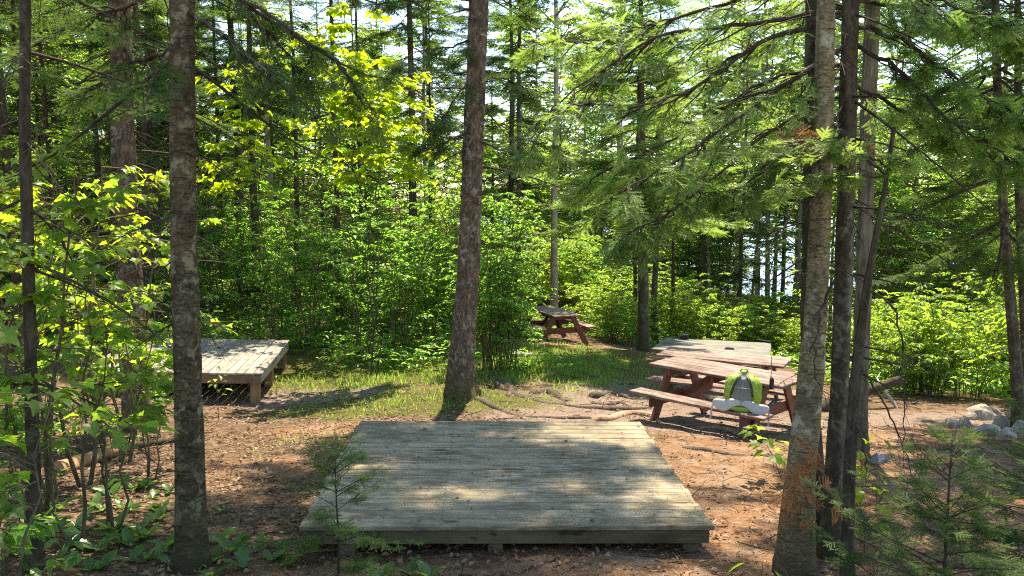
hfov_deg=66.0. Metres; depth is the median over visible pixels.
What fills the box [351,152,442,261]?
maple tree
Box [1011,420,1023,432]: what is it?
fire ring stone
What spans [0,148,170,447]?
maple sapling
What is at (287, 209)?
hazel bush
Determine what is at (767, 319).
raspberry bush
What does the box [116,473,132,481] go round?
broad leaf herb
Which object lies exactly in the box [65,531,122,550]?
broad leaf herb
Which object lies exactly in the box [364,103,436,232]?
maple tree
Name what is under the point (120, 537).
broad leaf herb
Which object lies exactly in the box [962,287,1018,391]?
raspberry bush
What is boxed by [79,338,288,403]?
tent platform
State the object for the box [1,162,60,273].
hazel bush
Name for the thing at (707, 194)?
maple tree
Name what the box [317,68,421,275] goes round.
maple tree
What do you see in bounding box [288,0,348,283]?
spruce tree
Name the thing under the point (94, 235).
hazel bush
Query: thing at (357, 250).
hazel bush
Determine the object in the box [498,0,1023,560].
spruce tree
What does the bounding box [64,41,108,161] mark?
maple tree
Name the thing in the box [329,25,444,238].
maple tree
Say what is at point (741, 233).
spruce tree
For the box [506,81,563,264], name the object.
birch tree
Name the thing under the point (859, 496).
maple seedling
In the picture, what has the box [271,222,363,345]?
hazel bush
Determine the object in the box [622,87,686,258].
birch tree
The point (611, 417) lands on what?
exposed root
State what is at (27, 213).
spruce tree
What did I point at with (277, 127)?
maple tree
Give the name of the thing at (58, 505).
broad leaf herb
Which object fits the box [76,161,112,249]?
hazel bush
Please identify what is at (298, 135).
maple tree
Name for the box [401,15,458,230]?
spruce tree
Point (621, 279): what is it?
raspberry bush
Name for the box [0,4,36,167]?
spruce tree
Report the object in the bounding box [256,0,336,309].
spruce tree
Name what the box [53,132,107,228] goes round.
hazel bush
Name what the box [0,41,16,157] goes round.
maple tree
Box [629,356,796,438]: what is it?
picnic table
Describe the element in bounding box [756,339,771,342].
dark plank
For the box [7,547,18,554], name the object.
broad leaf herb
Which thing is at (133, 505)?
broad leaf herb
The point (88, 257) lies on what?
maple sapling
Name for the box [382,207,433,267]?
hazel bush
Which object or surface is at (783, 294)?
raspberry bush
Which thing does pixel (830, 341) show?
raspberry bush
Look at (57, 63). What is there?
spruce tree
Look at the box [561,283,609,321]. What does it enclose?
raspberry bush
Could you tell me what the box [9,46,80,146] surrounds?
maple tree
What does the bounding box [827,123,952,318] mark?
spruce tree
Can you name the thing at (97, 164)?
spruce tree
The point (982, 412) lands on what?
fire ring stone
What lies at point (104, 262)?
hazel bush
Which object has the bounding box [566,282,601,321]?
raspberry bush
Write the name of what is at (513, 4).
birch tree
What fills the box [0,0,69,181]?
spruce tree
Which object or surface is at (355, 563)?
young fir
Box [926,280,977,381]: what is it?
hazel bush
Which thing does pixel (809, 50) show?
spruce tree
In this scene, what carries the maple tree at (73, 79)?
on the ground at (302, 364)
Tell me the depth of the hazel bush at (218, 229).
19.79 m
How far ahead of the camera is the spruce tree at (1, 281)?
16.04 m
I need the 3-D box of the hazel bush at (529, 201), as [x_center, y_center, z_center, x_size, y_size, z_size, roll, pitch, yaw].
[-0.329,-0.352,14.335,1.962,3.797,2.234,-1,6,-5]
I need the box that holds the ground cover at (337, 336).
[7,220,1010,399]
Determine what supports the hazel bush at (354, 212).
on the ground at (302, 364)
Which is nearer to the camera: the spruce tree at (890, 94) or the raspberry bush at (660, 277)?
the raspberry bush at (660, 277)
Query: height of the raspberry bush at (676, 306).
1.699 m
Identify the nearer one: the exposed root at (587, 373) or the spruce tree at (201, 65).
the exposed root at (587, 373)
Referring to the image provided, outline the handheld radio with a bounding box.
[769,356,773,389]
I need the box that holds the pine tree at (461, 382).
[368,0,583,400]
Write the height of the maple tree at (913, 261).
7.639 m
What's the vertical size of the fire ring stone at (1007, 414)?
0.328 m
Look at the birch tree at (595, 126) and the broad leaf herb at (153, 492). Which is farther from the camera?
the birch tree at (595, 126)
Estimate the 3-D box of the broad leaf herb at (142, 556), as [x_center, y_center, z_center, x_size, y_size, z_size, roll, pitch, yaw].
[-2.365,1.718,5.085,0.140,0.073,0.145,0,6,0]
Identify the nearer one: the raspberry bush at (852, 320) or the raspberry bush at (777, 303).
the raspberry bush at (852, 320)
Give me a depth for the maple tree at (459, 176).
18.44 m
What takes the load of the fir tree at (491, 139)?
on the ground at (302, 364)
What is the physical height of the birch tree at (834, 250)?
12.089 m
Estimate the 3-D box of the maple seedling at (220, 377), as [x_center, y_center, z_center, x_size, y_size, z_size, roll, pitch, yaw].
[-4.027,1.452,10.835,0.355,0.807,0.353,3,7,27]
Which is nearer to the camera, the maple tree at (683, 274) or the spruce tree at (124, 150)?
the spruce tree at (124, 150)
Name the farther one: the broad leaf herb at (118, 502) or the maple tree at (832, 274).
the maple tree at (832, 274)
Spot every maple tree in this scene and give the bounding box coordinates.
[0,0,139,256]
[0,26,106,221]
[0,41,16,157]
[1,31,167,243]
[2,2,66,137]
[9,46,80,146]
[47,74,151,235]
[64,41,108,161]
[136,45,232,207]
[139,101,292,290]
[167,43,322,339]
[196,1,312,196]
[201,73,266,208]
[214,75,304,206]
[223,109,312,180]
[256,31,372,267]
[257,53,315,211]
[258,23,328,208]
[262,83,365,236]
[289,1,455,377]
[305,77,384,211]
[307,59,407,241]
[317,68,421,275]
[326,13,423,232]
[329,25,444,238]
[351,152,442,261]
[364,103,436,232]
[379,131,444,236]
[396,138,553,316]
[397,164,502,271]
[414,150,563,305]
[435,93,515,217]
[440,173,501,248]
[481,114,560,299]
[495,130,577,301]
[504,181,546,300]
[514,171,561,274]
[523,138,571,255]
[525,153,579,283]
[527,132,607,305]
[557,158,632,301]
[566,195,637,302]
[571,171,616,240]
[596,142,626,239]
[597,160,685,290]
[627,198,695,297]
[637,180,717,327]
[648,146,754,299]
[660,188,725,299]
[661,237,731,295]
[666,126,754,281]
[675,228,731,306]
[677,170,761,337]
[692,146,764,309]
[697,192,751,290]
[772,153,943,348]
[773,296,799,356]
[774,293,798,334]
[786,174,947,334]
[796,85,939,311]
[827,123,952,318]
[834,166,976,316]
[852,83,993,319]
[855,234,924,343]
[873,176,945,287]
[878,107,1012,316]
[885,100,1015,316]
[889,203,998,381]
[892,158,1012,382]
[911,218,975,318]
[921,148,1015,322]
[922,181,1016,375]
[931,274,1019,362]
[966,208,1015,322]
[990,166,1023,260]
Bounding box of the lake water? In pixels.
[437,215,974,308]
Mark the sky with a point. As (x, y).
(395, 21)
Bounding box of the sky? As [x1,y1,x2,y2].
[1,0,1023,199]
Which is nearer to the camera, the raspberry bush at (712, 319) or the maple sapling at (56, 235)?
the maple sapling at (56, 235)
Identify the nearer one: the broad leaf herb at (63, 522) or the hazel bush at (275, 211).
the broad leaf herb at (63, 522)
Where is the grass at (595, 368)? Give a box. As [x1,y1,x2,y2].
[213,338,827,460]
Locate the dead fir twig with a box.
[769,435,866,531]
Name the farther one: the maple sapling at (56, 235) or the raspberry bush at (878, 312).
the raspberry bush at (878, 312)
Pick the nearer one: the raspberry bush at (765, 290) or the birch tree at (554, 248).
the birch tree at (554, 248)
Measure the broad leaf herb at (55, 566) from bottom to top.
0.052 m
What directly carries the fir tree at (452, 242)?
on the ground at (302, 364)
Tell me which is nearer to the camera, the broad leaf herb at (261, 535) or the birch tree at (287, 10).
the broad leaf herb at (261, 535)
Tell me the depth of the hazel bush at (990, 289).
20.68 m
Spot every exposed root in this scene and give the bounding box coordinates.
[475,397,590,418]
[492,381,652,409]
[502,381,515,397]
[528,388,569,401]
[577,370,637,384]
[589,390,632,399]
[591,401,632,406]
[591,410,661,421]
[682,446,773,456]
[696,425,750,440]
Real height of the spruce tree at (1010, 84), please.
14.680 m
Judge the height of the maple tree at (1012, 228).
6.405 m
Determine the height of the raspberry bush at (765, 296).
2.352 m
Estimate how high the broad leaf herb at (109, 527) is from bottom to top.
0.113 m
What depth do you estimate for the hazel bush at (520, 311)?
14.14 m
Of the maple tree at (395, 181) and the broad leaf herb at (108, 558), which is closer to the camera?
the broad leaf herb at (108, 558)
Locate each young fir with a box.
[228,431,424,575]
[797,420,1023,575]
[868,385,1023,575]
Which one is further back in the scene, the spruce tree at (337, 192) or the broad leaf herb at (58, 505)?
the spruce tree at (337, 192)
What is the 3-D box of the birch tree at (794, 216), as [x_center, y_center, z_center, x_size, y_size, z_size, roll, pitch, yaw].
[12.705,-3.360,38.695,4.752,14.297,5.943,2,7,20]
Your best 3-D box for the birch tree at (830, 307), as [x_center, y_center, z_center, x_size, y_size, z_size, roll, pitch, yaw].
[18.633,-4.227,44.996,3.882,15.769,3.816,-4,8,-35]
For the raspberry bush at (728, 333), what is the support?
on the ground at (302, 364)
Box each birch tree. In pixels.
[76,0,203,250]
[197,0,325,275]
[222,0,289,180]
[483,11,571,304]
[489,0,631,307]
[500,1,539,183]
[502,1,582,301]
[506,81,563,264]
[532,9,590,195]
[543,74,605,220]
[546,32,616,247]
[546,86,603,232]
[560,0,655,278]
[560,69,600,177]
[565,10,667,282]
[573,38,616,251]
[577,0,634,237]
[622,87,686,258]
[623,88,669,198]
[633,56,694,336]
[644,67,683,246]
[668,33,762,339]
[674,103,709,146]
[677,0,733,159]
[699,0,793,306]
[701,49,774,315]
[711,0,765,270]
[711,79,774,275]
[712,91,762,333]
[719,2,802,317]
[720,103,801,301]
[722,70,800,295]
[731,35,803,355]
[734,84,782,301]
[747,180,796,307]
[749,100,834,309]
[753,0,804,310]
[764,0,838,364]
[764,118,835,292]
[765,101,836,248]
[770,0,890,575]
[770,2,907,327]
[777,99,832,306]
[778,7,840,303]
[789,1,861,170]
[790,0,900,175]
[827,105,857,342]
[829,145,856,279]
[831,21,883,215]
[834,49,883,202]
[858,30,929,319]
[880,36,957,264]
[921,37,976,234]
[939,78,1014,272]
[950,43,1013,269]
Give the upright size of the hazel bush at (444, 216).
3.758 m
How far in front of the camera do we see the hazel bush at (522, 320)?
14.43 m
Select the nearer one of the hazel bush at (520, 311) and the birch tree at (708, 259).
the hazel bush at (520, 311)
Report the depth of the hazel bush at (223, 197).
30.51 m
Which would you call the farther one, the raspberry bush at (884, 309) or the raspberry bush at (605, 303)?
the raspberry bush at (605, 303)
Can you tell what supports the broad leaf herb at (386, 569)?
on the ground at (302, 364)
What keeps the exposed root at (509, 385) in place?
on the ground at (302, 364)
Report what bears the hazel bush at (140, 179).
on the ground at (302, 364)
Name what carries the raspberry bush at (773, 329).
on the ground at (302, 364)
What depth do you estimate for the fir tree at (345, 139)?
33.35 m
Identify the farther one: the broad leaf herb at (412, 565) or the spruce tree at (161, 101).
the spruce tree at (161, 101)
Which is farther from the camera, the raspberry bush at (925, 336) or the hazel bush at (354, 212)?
the hazel bush at (354, 212)
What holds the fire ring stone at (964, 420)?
on the ground at (302, 364)
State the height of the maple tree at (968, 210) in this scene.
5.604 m
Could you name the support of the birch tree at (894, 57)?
on the ground at (302, 364)
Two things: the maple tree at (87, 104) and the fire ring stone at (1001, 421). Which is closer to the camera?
the fire ring stone at (1001, 421)
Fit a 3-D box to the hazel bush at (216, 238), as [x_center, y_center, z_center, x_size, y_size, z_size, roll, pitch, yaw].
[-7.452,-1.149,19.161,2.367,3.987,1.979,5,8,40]
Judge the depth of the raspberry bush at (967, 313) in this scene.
19.97 m
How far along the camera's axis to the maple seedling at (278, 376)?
12.44 m
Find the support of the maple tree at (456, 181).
on the ground at (302, 364)
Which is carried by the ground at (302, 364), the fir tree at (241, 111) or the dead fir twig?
the fir tree at (241, 111)
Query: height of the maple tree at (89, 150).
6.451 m
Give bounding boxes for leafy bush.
[0,345,78,447]
[0,372,77,488]
[0,418,71,539]
[0,475,83,575]
[39,374,141,452]
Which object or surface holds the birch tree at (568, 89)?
on the ground at (302, 364)
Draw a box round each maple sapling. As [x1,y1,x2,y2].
[0,123,94,420]
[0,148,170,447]
[0,151,173,542]
[0,159,169,486]
[0,175,132,495]
[0,189,234,462]
[0,223,107,455]
[0,239,173,546]
[0,310,179,575]
[21,279,218,530]
[56,291,172,434]
[63,310,173,478]
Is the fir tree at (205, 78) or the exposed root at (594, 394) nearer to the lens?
the exposed root at (594, 394)
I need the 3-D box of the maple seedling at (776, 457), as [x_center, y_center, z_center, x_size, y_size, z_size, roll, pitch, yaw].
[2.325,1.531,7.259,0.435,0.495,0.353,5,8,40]
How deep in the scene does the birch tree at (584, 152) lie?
36.60 m
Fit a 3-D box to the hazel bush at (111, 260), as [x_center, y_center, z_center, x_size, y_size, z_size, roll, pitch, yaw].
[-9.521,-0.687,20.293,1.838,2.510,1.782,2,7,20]
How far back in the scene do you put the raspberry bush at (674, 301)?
24.47 m
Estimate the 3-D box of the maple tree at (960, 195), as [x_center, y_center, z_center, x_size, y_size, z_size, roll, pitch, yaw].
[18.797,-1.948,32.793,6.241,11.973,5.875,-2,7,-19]
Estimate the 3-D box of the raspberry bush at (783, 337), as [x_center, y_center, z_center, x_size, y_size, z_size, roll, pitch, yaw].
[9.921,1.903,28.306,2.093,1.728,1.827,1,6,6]
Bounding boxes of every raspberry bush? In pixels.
[523,223,590,309]
[526,227,594,307]
[526,241,588,304]
[529,232,596,306]
[529,232,605,307]
[534,236,608,311]
[559,243,618,317]
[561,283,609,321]
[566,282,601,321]
[571,264,637,325]
[574,269,635,338]
[581,287,633,341]
[587,287,634,340]
[588,290,633,338]
[589,244,637,290]
[592,264,629,292]
[594,298,652,345]
[599,295,632,333]
[606,271,651,323]
[607,285,630,332]
[613,271,683,335]
[618,295,665,339]
[622,297,663,336]
[623,299,664,339]
[648,251,699,338]
[648,261,699,337]
[649,274,710,334]
[649,294,705,330]
[657,273,730,338]
[657,278,705,332]
[657,279,711,336]
[658,304,686,332]
[658,307,711,338]
[668,300,710,339]
[680,287,725,339]
[685,282,740,338]
[692,292,730,338]
[695,301,752,340]
[697,300,742,338]
[706,293,778,341]
[711,270,793,326]
[713,321,755,341]
[714,288,771,322]
[714,301,766,341]
[719,295,785,341]
[720,301,786,346]
[723,291,783,335]
[743,308,799,353]
[744,281,800,317]
[747,305,799,353]
[748,300,784,351]
[749,311,789,351]
[762,317,800,353]
[766,315,797,354]
[771,297,828,363]
[771,323,800,364]
[773,313,800,365]
[826,312,876,358]
[826,328,852,359]
[827,312,889,361]
[850,295,934,382]
[851,297,898,360]
[852,271,977,380]
[852,311,944,397]
[869,310,944,385]
[869,329,908,372]
[870,292,943,392]
[871,296,928,378]
[875,288,998,395]
[882,296,953,380]
[884,310,990,396]
[885,307,968,394]
[910,308,1019,398]
[911,339,967,381]
[928,291,1001,383]
[939,305,976,368]
[955,301,997,379]
[955,323,1002,390]
[956,320,1001,391]
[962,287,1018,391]
[975,301,1019,383]
[975,322,1019,374]
[976,323,1009,391]
[991,296,1019,379]
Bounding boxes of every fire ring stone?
[944,418,961,427]
[959,416,971,426]
[966,404,996,420]
[971,424,1000,433]
[991,408,1001,414]
[992,414,1009,427]
[995,427,1016,439]
[1004,408,1010,418]
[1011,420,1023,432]
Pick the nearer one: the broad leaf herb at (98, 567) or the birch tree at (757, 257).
the broad leaf herb at (98, 567)
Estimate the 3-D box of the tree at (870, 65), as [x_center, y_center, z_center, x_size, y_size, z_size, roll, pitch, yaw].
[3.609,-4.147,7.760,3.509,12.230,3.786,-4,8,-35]
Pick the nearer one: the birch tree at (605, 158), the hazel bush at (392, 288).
the hazel bush at (392, 288)
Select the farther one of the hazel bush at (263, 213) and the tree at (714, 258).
the tree at (714, 258)
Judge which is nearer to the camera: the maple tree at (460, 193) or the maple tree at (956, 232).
the maple tree at (956, 232)
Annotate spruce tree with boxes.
[0,0,46,325]
[0,0,62,359]
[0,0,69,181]
[0,0,214,569]
[0,0,297,431]
[0,1,42,281]
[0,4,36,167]
[0,4,91,191]
[1,0,82,316]
[2,0,85,212]
[31,0,94,233]
[31,0,230,329]
[50,0,236,317]
[53,0,112,292]
[56,0,140,224]
[71,0,144,242]
[100,5,145,187]
[107,7,202,219]
[131,0,168,230]
[133,3,169,275]
[154,7,245,246]
[161,3,219,132]
[195,0,276,300]
[195,0,322,311]
[195,1,245,268]
[220,0,313,249]
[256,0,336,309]
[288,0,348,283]
[294,0,366,326]
[308,0,404,284]
[333,0,463,309]
[362,0,405,220]
[380,0,465,278]
[383,0,466,255]
[398,1,466,288]
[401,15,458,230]
[425,0,516,229]
[447,1,504,153]
[450,0,572,318]
[483,0,574,331]
[495,62,543,249]
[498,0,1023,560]
[528,0,752,352]
[604,96,635,236]
[605,0,713,343]
[607,6,658,336]
[649,6,708,329]
[655,0,752,335]
[688,0,943,540]
[689,27,788,330]
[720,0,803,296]
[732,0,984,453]
[756,89,803,309]
[876,41,931,289]
[953,0,1023,210]
[957,0,1023,267]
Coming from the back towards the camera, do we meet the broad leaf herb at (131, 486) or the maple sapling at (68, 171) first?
the maple sapling at (68, 171)
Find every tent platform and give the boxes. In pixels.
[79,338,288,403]
[299,421,714,554]
[652,338,770,355]
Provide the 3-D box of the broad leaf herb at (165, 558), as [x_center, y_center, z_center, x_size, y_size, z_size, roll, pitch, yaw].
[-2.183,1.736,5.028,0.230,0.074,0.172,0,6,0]
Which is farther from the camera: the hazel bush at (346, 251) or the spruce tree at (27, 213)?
the hazel bush at (346, 251)
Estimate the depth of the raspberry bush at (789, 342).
26.48 m
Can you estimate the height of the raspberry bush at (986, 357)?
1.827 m
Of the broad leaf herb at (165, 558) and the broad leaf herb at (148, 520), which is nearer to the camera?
the broad leaf herb at (165, 558)
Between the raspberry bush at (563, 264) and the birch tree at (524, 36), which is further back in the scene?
the birch tree at (524, 36)
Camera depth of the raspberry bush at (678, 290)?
31.41 m
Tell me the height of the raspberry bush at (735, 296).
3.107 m
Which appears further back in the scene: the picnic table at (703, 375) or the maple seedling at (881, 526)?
the picnic table at (703, 375)
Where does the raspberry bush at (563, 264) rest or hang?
on the ground at (302, 364)
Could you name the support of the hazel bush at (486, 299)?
on the ground at (302, 364)
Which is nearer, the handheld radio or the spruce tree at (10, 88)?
the handheld radio
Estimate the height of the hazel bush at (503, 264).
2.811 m
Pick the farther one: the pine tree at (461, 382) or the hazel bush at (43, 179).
the hazel bush at (43, 179)
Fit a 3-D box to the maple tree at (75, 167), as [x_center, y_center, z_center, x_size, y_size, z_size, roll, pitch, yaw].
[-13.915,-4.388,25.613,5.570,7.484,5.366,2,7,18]
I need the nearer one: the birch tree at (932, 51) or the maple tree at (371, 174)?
the maple tree at (371, 174)
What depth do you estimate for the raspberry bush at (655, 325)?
23.86 m
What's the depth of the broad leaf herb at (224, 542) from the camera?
5.31 m
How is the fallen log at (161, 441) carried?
on the ground at (302, 364)
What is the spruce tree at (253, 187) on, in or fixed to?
on the ground at (302, 364)
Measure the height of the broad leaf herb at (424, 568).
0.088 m
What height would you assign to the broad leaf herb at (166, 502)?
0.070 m
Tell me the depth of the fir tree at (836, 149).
4.44 m
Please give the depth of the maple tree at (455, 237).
16.69 m
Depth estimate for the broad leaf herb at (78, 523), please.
5.65 m
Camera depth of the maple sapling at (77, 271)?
4.49 m
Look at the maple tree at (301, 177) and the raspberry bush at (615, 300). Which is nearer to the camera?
the raspberry bush at (615, 300)
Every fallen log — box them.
[54,439,135,474]
[135,437,173,447]
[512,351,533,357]
[822,372,900,411]
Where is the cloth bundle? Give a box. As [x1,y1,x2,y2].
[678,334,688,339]
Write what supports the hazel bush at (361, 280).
on the ground at (302, 364)
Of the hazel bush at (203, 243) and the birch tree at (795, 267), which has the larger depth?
the birch tree at (795, 267)
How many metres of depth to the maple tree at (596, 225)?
46.55 m
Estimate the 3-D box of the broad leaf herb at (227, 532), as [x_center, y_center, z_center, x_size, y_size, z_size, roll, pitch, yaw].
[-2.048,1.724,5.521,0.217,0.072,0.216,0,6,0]
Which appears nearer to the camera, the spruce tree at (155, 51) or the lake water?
the spruce tree at (155, 51)
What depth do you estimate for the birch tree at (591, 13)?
47.96 m
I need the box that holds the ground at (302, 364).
[0,136,1023,575]
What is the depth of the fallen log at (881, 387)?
12.24 m
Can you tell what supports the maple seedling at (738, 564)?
on the ground at (302, 364)
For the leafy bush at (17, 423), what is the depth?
4.77 m
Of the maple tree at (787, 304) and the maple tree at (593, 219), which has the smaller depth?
the maple tree at (787, 304)
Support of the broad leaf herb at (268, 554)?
on the ground at (302, 364)
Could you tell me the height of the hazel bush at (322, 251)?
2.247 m
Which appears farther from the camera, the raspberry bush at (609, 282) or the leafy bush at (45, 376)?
the raspberry bush at (609, 282)
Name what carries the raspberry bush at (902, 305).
on the ground at (302, 364)
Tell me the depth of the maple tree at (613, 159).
51.41 m
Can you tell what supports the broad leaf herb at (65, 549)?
on the ground at (302, 364)
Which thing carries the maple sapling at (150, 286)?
on the ground at (302, 364)
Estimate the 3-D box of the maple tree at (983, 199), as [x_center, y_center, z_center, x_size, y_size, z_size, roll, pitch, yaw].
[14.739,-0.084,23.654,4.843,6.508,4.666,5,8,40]
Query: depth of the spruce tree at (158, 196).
19.27 m
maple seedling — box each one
[208,366,232,420]
[266,375,282,400]
[727,561,781,575]
[739,424,788,477]
[855,472,895,519]
[855,520,889,552]
[856,434,893,484]
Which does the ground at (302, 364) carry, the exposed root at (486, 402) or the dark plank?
the exposed root at (486, 402)
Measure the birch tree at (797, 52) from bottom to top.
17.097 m
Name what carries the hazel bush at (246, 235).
on the ground at (302, 364)
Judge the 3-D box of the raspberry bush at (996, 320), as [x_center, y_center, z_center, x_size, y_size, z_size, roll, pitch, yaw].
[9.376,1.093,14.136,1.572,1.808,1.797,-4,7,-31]
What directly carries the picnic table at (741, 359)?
on the ground at (302, 364)
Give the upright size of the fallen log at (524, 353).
0.149 m
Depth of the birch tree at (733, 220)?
46.69 m
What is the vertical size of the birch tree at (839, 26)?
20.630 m
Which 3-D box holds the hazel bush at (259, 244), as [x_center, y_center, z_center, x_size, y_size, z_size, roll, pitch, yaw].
[-5.231,-0.757,17.405,1.882,3.792,2.251,2,7,18]
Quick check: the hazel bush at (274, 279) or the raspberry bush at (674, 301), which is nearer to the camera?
the hazel bush at (274, 279)
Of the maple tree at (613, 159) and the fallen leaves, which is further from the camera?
the maple tree at (613, 159)
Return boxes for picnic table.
[510,305,596,344]
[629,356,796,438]
[647,347,795,398]
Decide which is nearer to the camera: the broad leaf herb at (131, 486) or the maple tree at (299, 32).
the broad leaf herb at (131, 486)
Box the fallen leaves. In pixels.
[0,366,1023,575]
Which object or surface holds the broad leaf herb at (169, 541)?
on the ground at (302, 364)
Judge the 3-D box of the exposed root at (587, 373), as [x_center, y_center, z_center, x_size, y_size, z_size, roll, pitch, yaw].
[1.583,1.641,14.179,0.382,0.147,1.482,-6,8,-42]
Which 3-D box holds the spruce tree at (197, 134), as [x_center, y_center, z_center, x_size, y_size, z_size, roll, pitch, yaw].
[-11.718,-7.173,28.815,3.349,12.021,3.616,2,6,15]
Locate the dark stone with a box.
[868,452,889,464]
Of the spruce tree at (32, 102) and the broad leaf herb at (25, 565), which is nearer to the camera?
the broad leaf herb at (25, 565)
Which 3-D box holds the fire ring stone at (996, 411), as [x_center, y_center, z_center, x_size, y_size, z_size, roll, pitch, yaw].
[6.862,1.800,11.228,0.192,0.200,0.159,-3,7,-25]
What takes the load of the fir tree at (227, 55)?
on the ground at (302, 364)
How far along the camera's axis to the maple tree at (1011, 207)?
27.66 m
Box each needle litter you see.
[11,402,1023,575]
[312,420,706,522]
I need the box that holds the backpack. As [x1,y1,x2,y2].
[709,368,769,425]
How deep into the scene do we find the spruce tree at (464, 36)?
48.50 m
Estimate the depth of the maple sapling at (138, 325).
9.09 m
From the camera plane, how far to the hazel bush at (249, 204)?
31.89 m
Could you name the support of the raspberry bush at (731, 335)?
on the ground at (302, 364)
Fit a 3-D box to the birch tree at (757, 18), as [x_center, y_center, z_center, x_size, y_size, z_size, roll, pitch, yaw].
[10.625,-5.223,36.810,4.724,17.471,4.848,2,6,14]
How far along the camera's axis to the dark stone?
7.93 m
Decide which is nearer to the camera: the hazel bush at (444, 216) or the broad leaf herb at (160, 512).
the broad leaf herb at (160, 512)
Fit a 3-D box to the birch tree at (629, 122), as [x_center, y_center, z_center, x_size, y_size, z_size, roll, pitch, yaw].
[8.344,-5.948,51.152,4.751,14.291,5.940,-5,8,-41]
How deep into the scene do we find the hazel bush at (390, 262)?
17.10 m
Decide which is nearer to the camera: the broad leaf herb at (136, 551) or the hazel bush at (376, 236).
the broad leaf herb at (136, 551)
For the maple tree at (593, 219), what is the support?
on the ground at (302, 364)
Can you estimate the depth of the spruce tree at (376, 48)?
24.29 m
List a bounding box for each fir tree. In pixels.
[0,0,427,573]
[195,4,234,175]
[195,91,234,206]
[202,5,275,198]
[214,24,264,157]
[214,135,234,174]
[299,73,350,196]
[302,10,393,240]
[333,24,400,214]
[439,192,478,309]
[449,68,549,285]
[594,158,652,289]
[721,124,991,575]
[787,0,1023,427]
[835,0,1023,377]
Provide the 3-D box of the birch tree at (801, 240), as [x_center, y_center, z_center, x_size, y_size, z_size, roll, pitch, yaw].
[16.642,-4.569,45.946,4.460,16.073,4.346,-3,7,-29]
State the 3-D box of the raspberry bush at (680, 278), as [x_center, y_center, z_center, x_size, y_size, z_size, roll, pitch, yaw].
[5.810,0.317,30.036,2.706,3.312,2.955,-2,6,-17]
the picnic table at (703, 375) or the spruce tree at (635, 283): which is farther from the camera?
the spruce tree at (635, 283)
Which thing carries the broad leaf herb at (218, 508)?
on the ground at (302, 364)
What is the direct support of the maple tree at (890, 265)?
on the ground at (302, 364)
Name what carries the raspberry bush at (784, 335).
on the ground at (302, 364)
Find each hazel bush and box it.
[0,120,55,292]
[0,147,20,294]
[0,173,61,281]
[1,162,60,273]
[1,182,115,329]
[3,195,64,281]
[4,224,53,282]
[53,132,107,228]
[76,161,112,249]
[91,177,169,297]
[93,216,170,291]
[107,204,163,273]
[108,171,170,247]
[137,155,168,217]
[138,161,197,282]
[140,188,235,305]
[142,253,208,337]
[151,171,243,306]
[158,162,255,317]
[196,153,271,306]
[196,191,260,317]
[198,237,269,322]
[199,165,293,300]
[203,154,234,227]
[206,172,322,338]
[207,188,284,294]
[208,225,272,301]
[217,189,305,310]
[221,150,293,254]
[227,255,306,339]
[234,159,279,233]
[242,136,378,344]
[245,177,291,291]
[253,219,329,320]
[261,207,313,307]
[267,200,329,314]
[268,186,305,243]
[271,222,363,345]
[279,192,311,226]
[280,187,330,281]
[294,217,373,334]
[298,137,415,354]
[301,237,347,308]
[306,172,357,254]
[306,217,368,309]
[327,242,384,317]
[328,174,394,296]
[335,197,452,353]
[336,221,445,351]
[342,226,399,313]
[342,237,417,328]
[347,167,401,238]
[350,230,429,334]
[352,172,447,323]
[357,225,392,271]
[359,216,431,336]
[373,221,438,332]
[381,216,455,343]
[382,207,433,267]
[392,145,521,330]
[393,221,458,342]
[417,210,458,320]
[419,199,459,250]
[424,176,507,306]
[428,236,537,369]
[437,187,487,252]
[439,203,542,371]
[440,171,545,367]
[440,242,513,307]
[448,167,571,369]
[449,208,507,256]
[452,204,555,372]
[476,255,557,369]
[480,224,531,323]
[521,236,540,296]
[557,232,606,312]
[558,234,605,312]
[560,233,612,310]
[577,252,614,315]
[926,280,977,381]
[972,262,1018,328]
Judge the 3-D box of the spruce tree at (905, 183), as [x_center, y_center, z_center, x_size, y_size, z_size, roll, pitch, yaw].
[12.654,-1.639,25.115,4.666,9.509,4.956,1,6,5]
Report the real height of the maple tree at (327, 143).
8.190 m
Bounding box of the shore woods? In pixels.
[382,191,952,214]
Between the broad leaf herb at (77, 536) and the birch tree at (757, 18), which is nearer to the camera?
the broad leaf herb at (77, 536)
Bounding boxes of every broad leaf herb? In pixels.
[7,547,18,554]
[14,556,45,571]
[46,544,70,558]
[47,518,71,539]
[50,529,86,547]
[50,559,64,568]
[51,496,78,508]
[59,505,98,527]
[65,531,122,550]
[76,555,102,571]
[78,491,104,507]
[80,549,117,567]
[87,502,105,511]
[90,482,122,498]
[92,560,117,569]
[93,477,121,489]
[93,518,127,531]
[95,506,130,527]
[100,529,114,535]
[113,527,139,546]
[114,499,132,507]
[114,543,145,562]
[115,529,144,545]
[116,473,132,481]
[122,498,142,510]
[124,479,148,490]
[127,523,163,537]
[131,513,155,526]
[135,478,156,488]
[138,545,157,558]
[141,544,168,561]
[142,488,159,497]
[145,503,170,520]
[146,532,173,546]
[147,505,156,510]
[150,498,172,506]
[155,555,171,566]
[160,482,173,492]
[197,565,232,575]
[208,526,238,541]
[211,545,224,561]
[215,505,230,513]
[216,530,253,552]
[220,545,253,568]
[250,532,270,540]
[263,548,286,560]
[359,561,398,575]
[396,556,423,575]
[415,559,445,575]
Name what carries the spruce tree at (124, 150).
on the ground at (302, 364)

